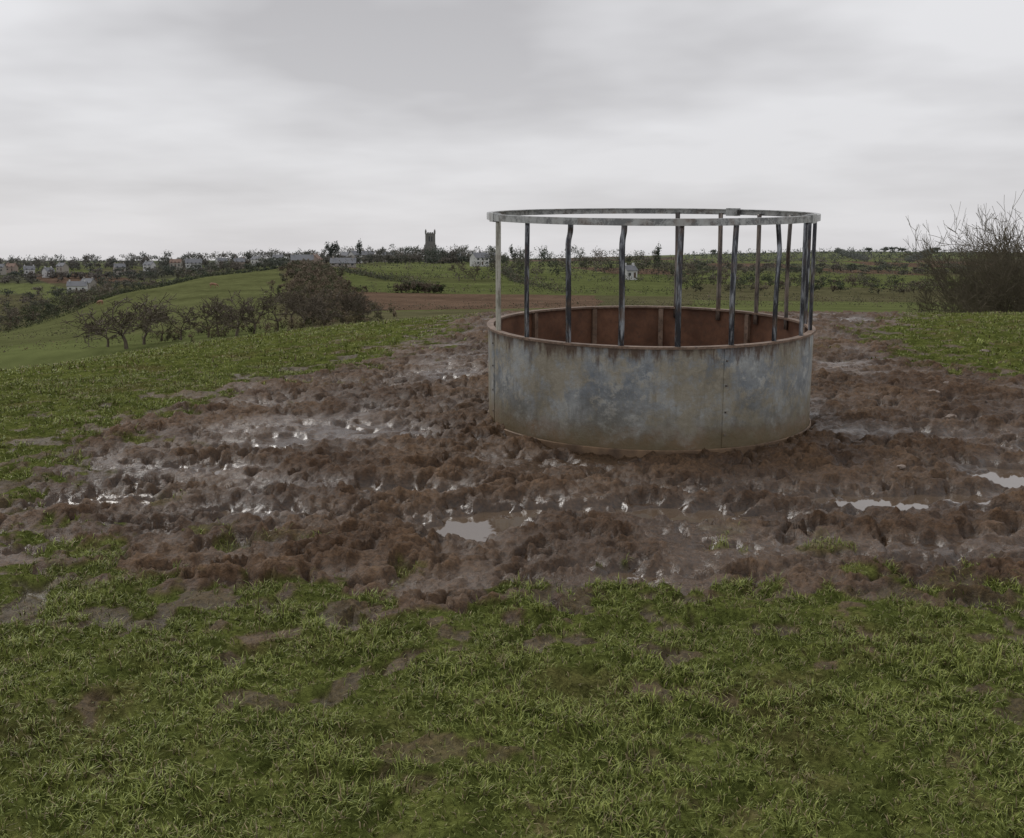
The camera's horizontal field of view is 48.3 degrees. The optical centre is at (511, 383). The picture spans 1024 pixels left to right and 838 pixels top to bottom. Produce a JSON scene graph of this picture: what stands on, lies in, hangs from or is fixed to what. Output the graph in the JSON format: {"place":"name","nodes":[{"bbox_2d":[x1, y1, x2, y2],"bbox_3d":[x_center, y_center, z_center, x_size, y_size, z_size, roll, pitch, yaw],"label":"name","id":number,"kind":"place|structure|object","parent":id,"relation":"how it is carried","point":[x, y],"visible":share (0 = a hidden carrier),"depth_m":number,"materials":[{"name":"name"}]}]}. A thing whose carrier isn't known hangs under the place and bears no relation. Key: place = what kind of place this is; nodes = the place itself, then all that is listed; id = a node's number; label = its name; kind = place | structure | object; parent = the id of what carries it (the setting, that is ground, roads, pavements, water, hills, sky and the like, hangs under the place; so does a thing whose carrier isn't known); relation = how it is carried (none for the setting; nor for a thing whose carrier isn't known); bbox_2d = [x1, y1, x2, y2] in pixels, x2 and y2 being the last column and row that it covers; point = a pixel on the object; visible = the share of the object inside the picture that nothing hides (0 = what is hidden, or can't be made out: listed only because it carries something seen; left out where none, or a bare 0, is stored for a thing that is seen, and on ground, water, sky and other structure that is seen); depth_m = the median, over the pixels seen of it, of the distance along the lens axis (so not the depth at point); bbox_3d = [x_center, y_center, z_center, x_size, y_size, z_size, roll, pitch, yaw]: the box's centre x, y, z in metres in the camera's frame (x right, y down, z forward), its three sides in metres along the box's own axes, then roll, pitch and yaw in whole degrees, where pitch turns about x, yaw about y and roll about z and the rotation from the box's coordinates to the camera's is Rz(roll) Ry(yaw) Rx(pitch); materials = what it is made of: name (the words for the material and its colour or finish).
{"place":"outdoors","nodes":[
{"label":"outdoors","id":0,"kind":"place"},
{"bbox_2d":[424,229,450,262],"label":"church tower","id":1,"kind":"structure","parent":0,"point":[430,239],"depth_m":869.97,"materials":[{"name":"stone"}]},
{"bbox_2d":[0,251,1023,837],"bbox_3d":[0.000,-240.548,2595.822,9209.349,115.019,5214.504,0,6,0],"label":"ground","id":2,"kind":"structure","parent":0,"point":[298,457],"depth_m":4.38,"materials":[{"name":"green plant"}]},
{"bbox_2d":[0,265,6,274],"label":"walls","id":3,"kind":"structure","parent":2,"relation":"on","point":[3,272],"depth_m":923.41,"materials":[{"name":"beige paint"}]},
{"bbox_2d":[6,264,17,272],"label":"walls","id":4,"kind":"structure","parent":2,"relation":"on","point":[15,267],"depth_m":952.77,"materials":[{"name":"beige paint"}]},
{"bbox_2d":[6,263,18,266],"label":"roof","id":5,"kind":"structure","parent":4,"relation":"on","point":[10,265],"depth_m":953.39,"materials":[{"name":"tile"}]},
{"bbox_2d":[42,268,54,277],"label":"walls","id":6,"kind":"structure","parent":2,"relation":"on","point":[44,271],"depth_m":873.23,"materials":[{"name":"white paint"}]},
{"bbox_2d":[56,263,68,272],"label":"walls","id":7,"kind":"structure","parent":2,"relation":"on","point":[64,267],"depth_m":923.14,"materials":[{"name":"beige paint"}]},
{"bbox_2d":[67,284,87,291],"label":"walls","id":8,"kind":"structure","parent":2,"relation":"on","point":[79,287],"depth_m":685.23,"materials":[{"name":"white paint"}]},
{"bbox_2d":[66,281,88,285],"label":"roof","id":9,"kind":"structure","parent":8,"relation":"on","point":[77,283],"depth_m":686.06,"materials":[{"name":"stone"}]},
{"bbox_2d":[1,317,156,339],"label":"hedgerow","id":10,"kind":"object","parent":2,"relation":"on","point":[59,332],"visible":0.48,"depth_m":168.68,"materials":[{"name":"green plant"}]},
{"bbox_2d":[0,324,160,351],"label":"hedgerow","id":11,"kind":"object","parent":2,"relation":"on","point":[69,343],"visible":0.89,"depth_m":113.24,"materials":[{"name":"green plant"}]},
{"bbox_2d":[88,279,96,288],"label":"walls","id":12,"kind":"structure","parent":2,"relation":"on","point":[93,282],"depth_m":715.30,"materials":[{"name":"white paint"}]},
{"bbox_2d":[81,278,96,282],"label":"roof","id":13,"kind":"structure","parent":12,"relation":"on","point":[89,280],"depth_m":716.33,"materials":[{"name":"stone"}]},
{"bbox_2d":[80,309,137,346],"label":"bare tree","id":14,"kind":"object","parent":2,"relation":"on","point":[93,323],"visible":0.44,"depth_m":111.17,"materials":[{"name":"brown plant"}]},
{"bbox_2d":[60,292,176,348],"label":"bare tree","id":15,"kind":"object","parent":2,"relation":"on","point":[128,316],"visible":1,"depth_m":105.51,"materials":[{"name":"brown plant"}]},
{"bbox_2d":[113,265,125,274],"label":"walls","id":16,"kind":"structure","parent":2,"relation":"on","point":[117,272],"depth_m":873.54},
{"bbox_2d":[113,263,125,266],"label":"roof","id":17,"kind":"structure","parent":16,"relation":"on","point":[119,264],"depth_m":874.22,"materials":[{"name":"stone"}]},
{"bbox_2d":[0,262,288,332],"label":"hedgerow","id":18,"kind":"object","parent":2,"relation":"on","point":[171,283],"visible":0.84,"depth_m":362.73,"materials":[{"name":"green plant"}]},
{"bbox_2d":[114,295,175,344],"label":"bare tree","id":19,"kind":"object","parent":2,"relation":"on","point":[155,316],"visible":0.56,"depth_m":110.56,"materials":[{"name":"brown plant"}]},
{"bbox_2d":[143,262,155,270],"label":"walls","id":20,"kind":"structure","parent":2,"relation":"on","point":[153,265],"depth_m":923.40,"materials":[{"name":"white paint"}]},
{"bbox_2d":[143,261,154,264],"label":"roof","id":21,"kind":"structure","parent":20,"relation":"on","point":[148,262],"depth_m":923.60,"materials":[{"name":"stone"}]},
{"bbox_2d":[143,312,177,339],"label":"bare tree","id":22,"kind":"object","parent":2,"relation":"on","point":[174,323],"visible":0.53,"depth_m":118.12,"materials":[{"name":"brown plant"}]},
{"bbox_2d":[170,262,182,267],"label":"walls","id":23,"kind":"structure","parent":2,"relation":"on","point":[173,264],"depth_m":932.16,"materials":[{"name":"beige paint"}]},
{"bbox_2d":[169,259,181,262],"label":"roof","id":24,"kind":"structure","parent":23,"relation":"on","point":[175,260],"depth_m":932.83,"materials":[{"name":"tile"}]},
{"bbox_2d":[155,305,207,339],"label":"bare tree","id":25,"kind":"object","parent":2,"relation":"on","point":[188,319],"visible":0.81,"depth_m":114.11,"materials":[{"name":"brown plant"}]},
{"bbox_2d":[185,263,201,268],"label":"walls","id":26,"kind":"structure","parent":2,"relation":"on","point":[186,264],"depth_m":871.37,"materials":[{"name":"white paint"}]},
{"bbox_2d":[185,259,201,262],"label":"roof","id":27,"kind":"structure","parent":26,"relation":"on","point":[193,260],"depth_m":873.14,"materials":[{"name":"stone"}]},
{"bbox_2d":[175,296,232,336],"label":"bare tree","id":28,"kind":"object","parent":2,"relation":"on","point":[204,309],"visible":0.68,"depth_m":115.35,"materials":[{"name":"brown plant"}]},
{"bbox_2d":[199,296,240,336],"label":"bare tree","id":29,"kind":"object","parent":2,"relation":"on","point":[216,304],"visible":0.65,"depth_m":114.74,"materials":[{"name":"brown plant"}]},
{"bbox_2d":[209,290,255,336],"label":"bare tree","id":30,"kind":"object","parent":2,"relation":"on","point":[241,312],"visible":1,"depth_m":107.84,"materials":[{"name":"brown plant"}]},
{"bbox_2d":[222,292,280,333],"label":"bare tree","id":31,"kind":"object","parent":2,"relation":"on","point":[251,313],"visible":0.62,"depth_m":115.89,"materials":[{"name":"brown plant"}]},
{"bbox_2d":[0,244,507,286],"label":"distant village trees","id":32,"kind":"object","parent":2,"relation":"on","point":[413,255],"visible":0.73,"depth_m":842.47,"materials":[{"name":"green plant"}]},
{"bbox_2d":[154,307,383,342],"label":"valley scrub","id":33,"kind":"object","parent":2,"relation":"on","point":[267,326],"visible":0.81,"depth_m":115.88,"materials":[{"name":"green plant"}]},
{"bbox_2d":[251,294,300,330],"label":"bare tree","id":34,"kind":"object","parent":2,"relation":"on","point":[270,307],"visible":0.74,"depth_m":117.87,"materials":[{"name":"brown plant"}]},
{"bbox_2d":[260,286,327,322],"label":"bare tree","id":35,"kind":"object","parent":2,"relation":"on","point":[279,294],"visible":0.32,"depth_m":139.48,"materials":[{"name":"brown plant"}]},
{"bbox_2d":[272,289,326,327],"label":"bare tree","id":36,"kind":"object","parent":2,"relation":"on","point":[310,309],"visible":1,"depth_m":116.51,"materials":[{"name":"brown plant"}]},
{"bbox_2d":[285,284,352,320],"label":"bare tree","id":37,"kind":"object","parent":2,"relation":"on","point":[305,289],"visible":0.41,"depth_m":134.97,"materials":[{"name":"brown plant"}]},
{"bbox_2d":[311,290,350,325],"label":"bare tree","id":38,"kind":"object","parent":2,"relation":"on","point":[328,315],"visible":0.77,"depth_m":119.58,"materials":[{"name":"brown plant"}]},
{"bbox_2d":[267,258,396,324],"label":"scrub thicket","id":39,"kind":"object","parent":2,"relation":"on","point":[318,275],"visible":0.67,"depth_m":307.27,"materials":[{"name":"brown plant"}]},
{"bbox_2d":[330,256,356,266],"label":"farm shed","id":40,"kind":"structure","parent":2,"relation":"on","point":[342,260],"depth_m":594.43,"materials":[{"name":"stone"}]},
{"bbox_2d":[323,287,372,322],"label":"bare tree","id":41,"kind":"object","parent":2,"relation":"on","point":[346,298],"visible":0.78,"depth_m":121.83,"materials":[{"name":"brown plant"}]},
{"bbox_2d":[0,245,707,329],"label":"valley trees","id":42,"kind":"object","parent":2,"relation":"on","point":[95,291],"visible":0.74,"depth_m":516.23,"materials":[{"name":"green plant"}]},
{"bbox_2d":[343,289,388,317],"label":"bare tree","id":43,"kind":"object","parent":2,"relation":"on","point":[359,303],"visible":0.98,"depth_m":121.42,"materials":[{"name":"brown plant"}]},
{"bbox_2d":[334,264,436,289],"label":"hedgerow","id":44,"kind":"object","parent":2,"relation":"on","point":[378,276],"visible":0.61,"depth_m":418.41,"materials":[{"name":"green plant"}]},
{"bbox_2d":[390,281,447,292],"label":"field tree clump","id":45,"kind":"object","parent":2,"relation":"on","point":[421,287],"visible":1,"depth_m":303.69,"materials":[{"name":"green plant"}]},
{"bbox_2d":[448,262,470,280],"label":"bare tree","id":46,"kind":"object","parent":2,"relation":"on","point":[459,265],"visible":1,"depth_m":417.63,"materials":[{"name":"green plant"}]},
{"bbox_2d":[466,263,479,280],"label":"bare tree","id":47,"kind":"object","parent":2,"relation":"on","point":[476,270],"visible":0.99,"depth_m":427.53,"materials":[{"name":"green plant"}]},
{"bbox_2d":[470,253,488,265],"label":"walls","id":48,"kind":"structure","parent":2,"relation":"on","point":[472,258],"depth_m":713.10,"materials":[{"name":"white paint"}]},
{"bbox_2d":[469,252,489,257],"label":"roof","id":49,"kind":"structure","parent":48,"relation":"on","point":[478,254],"depth_m":713.73,"materials":[{"name":"stone"}]},
{"bbox_2d":[324,238,661,274],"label":"distant conifers","id":50,"kind":"object","parent":2,"relation":"on","point":[336,248],"visible":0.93,"depth_m":822.60,"materials":[{"name":"green plant"}]},
{"bbox_2d":[345,279,673,293],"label":"hedgerow","id":51,"kind":"object","parent":2,"relation":"on","point":[530,289],"visible":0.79,"depth_m":309.23,"materials":[{"name":"green plant"}]},
{"bbox_2d":[341,267,685,281],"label":"hedgerow","id":52,"kind":"object","parent":2,"relation":"on","point":[488,276],"visible":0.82,"depth_m":442.65,"materials":[{"name":"green plant"}]},
{"bbox_2d":[501,264,571,292],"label":"hedgerow","id":53,"kind":"object","parent":2,"relation":"on","point":[514,277],"visible":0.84,"depth_m":382.61,"materials":[{"name":"green plant"}]},
{"bbox_2d":[69,432,1023,581],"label":"puddle water","id":54,"kind":"structure","parent":2,"relation":"on","point":[478,526],"depth_m":5.00,"materials":[{"name":"grey liquid"}]},
{"bbox_2d":[625,268,636,279],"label":"walls","id":55,"kind":"structure","parent":2,"relation":"on","point":[628,272],"depth_m":465.88,"materials":[{"name":"white paint"}]},
{"bbox_2d":[625,265,638,270],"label":"roof","id":56,"kind":"structure","parent":55,"relation":"on","point":[630,268],"depth_m":466.52,"materials":[{"name":"stone"}]},
{"bbox_2d":[334,252,970,276],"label":"hedgerow","id":57,"kind":"object","parent":2,"relation":"on","point":[650,268],"visible":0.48,"depth_m":556.97,"materials":[{"name":"green plant"}]},
{"bbox_2d":[487,208,820,458],"bbox_3d":[0.806,-0.370,6.742,1.916,1.277,1.916,0,10,0],"label":"cattle ring feeder","id":58,"kind":"object","parent":2,"relation":"on","point":[621,380],"visible":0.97,"depth_m":6.03,"materials":[{"name":"grey metal"}]},
{"bbox_2d":[672,285,995,301],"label":"hedgerow","id":59,"kind":"object","parent":2,"relation":"on","point":[808,299],"visible":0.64,"depth_m":250.49,"materials":[{"name":"green plant"}]},
{"bbox_2d":[668,246,1003,294],"bbox_3d":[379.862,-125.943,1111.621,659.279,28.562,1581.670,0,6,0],"label":"distant hill trees","id":60,"kind":"object","parent":2,"relation":"on","point":[915,284],"visible":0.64,"depth_m":429.94,"materials":[{"name":"green plant"}]},
{"bbox_2d":[685,247,1012,255],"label":"hedgerow","id":61,"kind":"object","parent":2,"relation":"on","point":[824,251],"visible":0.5,"depth_m":1708.65,"materials":[{"name":"green plant"}]},
{"bbox_2d":[684,250,1018,263],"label":"hedgerow","id":62,"kind":"object","parent":2,"relation":"on","point":[821,258],"visible":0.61,"depth_m":952.61,"materials":[{"name":"green plant"}]},
{"bbox_2d":[686,248,1020,258],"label":"hedgerow","id":63,"kind":"object","parent":2,"relation":"on","point":[889,255],"visible":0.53,"depth_m":1279.07,"materials":[{"name":"green plant"}]},
{"bbox_2d":[835,248,873,260],"bbox_3d":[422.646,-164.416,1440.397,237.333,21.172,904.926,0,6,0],"label":"hedgerow","id":64,"kind":"object","parent":2,"relation":"on","point":[846,252],"visible":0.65,"depth_m":1273.88,"materials":[{"name":"green plant"}]},
{"bbox_2d":[832,349,988,468],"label":"scattered stones","id":65,"kind":"object","parent":2,"relation":"on","point":[901,466],"visible":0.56,"depth_m":7.09,"materials":[{"name":"stone"}]},
{"bbox_2d":[903,247,936,261],"bbox_3d":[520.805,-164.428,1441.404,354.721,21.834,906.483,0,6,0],"label":"hedgerow","id":66,"kind":"object","parent":2,"relation":"on","point":[919,255],"visible":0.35,"depth_m":1157.61,"materials":[{"name":"green plant"}]},
{"bbox_2d":[905,256,986,312],"bbox_3d":[17.851,-2.297,46.248,4.287,5.774,4.369,-3,7,-23],"label":"bare bush","id":67,"kind":"object","parent":2,"relation":"on","point":[924,300],"visible":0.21,"depth_m":46.13,"materials":[{"name":"plant"}]},
{"bbox_2d":[898,203,1023,312],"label":"bare bush","id":68,"kind":"object","parent":2,"relation":"on","point":[933,262],"visible":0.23,"depth_m":45.01,"materials":[{"name":"brown plant"}]},
{"bbox_2d":[915,236,1017,312],"bbox_3d":[17.962,-3.044,44.785,3.729,5.595,5.640,-1,6,-8],"label":"bare bush","id":69,"kind":"object","parent":2,"relation":"on","point":[943,279],"visible":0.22,"depth_m":44.93,"materials":[{"name":"brown plant"}]},
{"bbox_2d":[936,236,1023,312],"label":"bare bush","id":70,"kind":"object","parent":2,"relation":"on","point":[985,302],"visible":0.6,"depth_m":41.83,"materials":[{"name":"plant"}]},
{"bbox_2d":[936,190,1023,312],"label":"bare bush","id":71,"kind":"object","parent":2,"relation":"on","point":[997,251],"visible":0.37,"depth_m":44.67,"materials":[{"name":"brown plant"}]},
{"bbox_2d":[940,215,1023,312],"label":"bare bush","id":72,"kind":"object","parent":2,"relation":"on","point":[974,250],"visible":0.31,"depth_m":43.25,"materials":[{"name":"plant"}]},
{"bbox_2d":[951,213,1023,312],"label":"bare bush","id":73,"kind":"object","parent":2,"relation":"on","point":[1011,254],"visible":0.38,"depth_m":43.32,"materials":[{"name":"brown plant"}]},
{"bbox_2d":[960,206,1023,309],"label":"bare bush","id":74,"kind":"object","parent":2,"relation":"on","point":[1012,236],"visible":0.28,"depth_m":44.58,"materials":[{"name":"brown plant"}]},
{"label":"walls","id":75,"kind":"object","parent":2,"relation":"on","visible":0},
{"bbox_2d":[23,266,34,269],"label":"roof","id":76,"kind":"structure","parent":75,"relation":"on","point":[28,267],"depth_m":893.68,"materials":[{"name":"stone"}]},
{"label":"walls","id":77,"kind":"object","parent":2,"relation":"on","visible":0},
{"bbox_2d":[233,258,245,261],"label":"roof","id":78,"kind":"structure","parent":77,"relation":"on","point":[239,259],"depth_m":853.49,"materials":[{"name":"stone"}]},
{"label":"walls","id":79,"kind":"object","parent":2,"relation":"on","visible":0},
{"bbox_2d":[250,256,260,259],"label":"roof","id":80,"kind":"structure","parent":79,"relation":"on","point":[255,257],"depth_m":922.82,"materials":[{"name":"stone"}]},
{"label":"walls","id":81,"kind":"object","parent":2,"relation":"on","visible":0},
{"bbox_2d":[215,258,227,261],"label":"roof","id":82,"kind":"structure","parent":81,"relation":"on","point":[221,259],"depth_m":933.04,"materials":[{"name":"stone"}]},
{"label":"walls","id":83,"kind":"object","parent":2,"relation":"on","visible":0},
{"bbox_2d":[290,255,313,260],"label":"roof","id":84,"kind":"structure","parent":83,"relation":"on","point":[299,257],"depth_m":733.48,"materials":[{"name":"stone"}]},
{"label":"walls","id":85,"kind":"object","parent":2,"relation":"on","visible":0},
{"bbox_2d":[272,254,283,257],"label":"roof","id":86,"kind":"structure","parent":85,"relation":"on","point":[278,255],"depth_m":913.38,"materials":[{"name":"stone"}]},
{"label":"walls","id":87,"kind":"object","parent":2,"relation":"on","visible":0},
{"bbox_2d":[361,251,373,254],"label":"roof","id":88,"kind":"structure","parent":87,"relation":"on","point":[363,252],"depth_m":902.49,"materials":[{"name":"stone"}]},
{"bbox_2d":[0,310,1023,837],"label":"grass","id":89,"kind":"structure","parent":0,"point":[928,718],"depth_m":3.09,"materials":[{"name":"green plant"}]},
{"bbox_2d":[0,0,1023,260],"label":"sky","id":90,"kind":"structure","parent":0,"point":[152,127],"materials":[{"name":"grey"}]}
]}

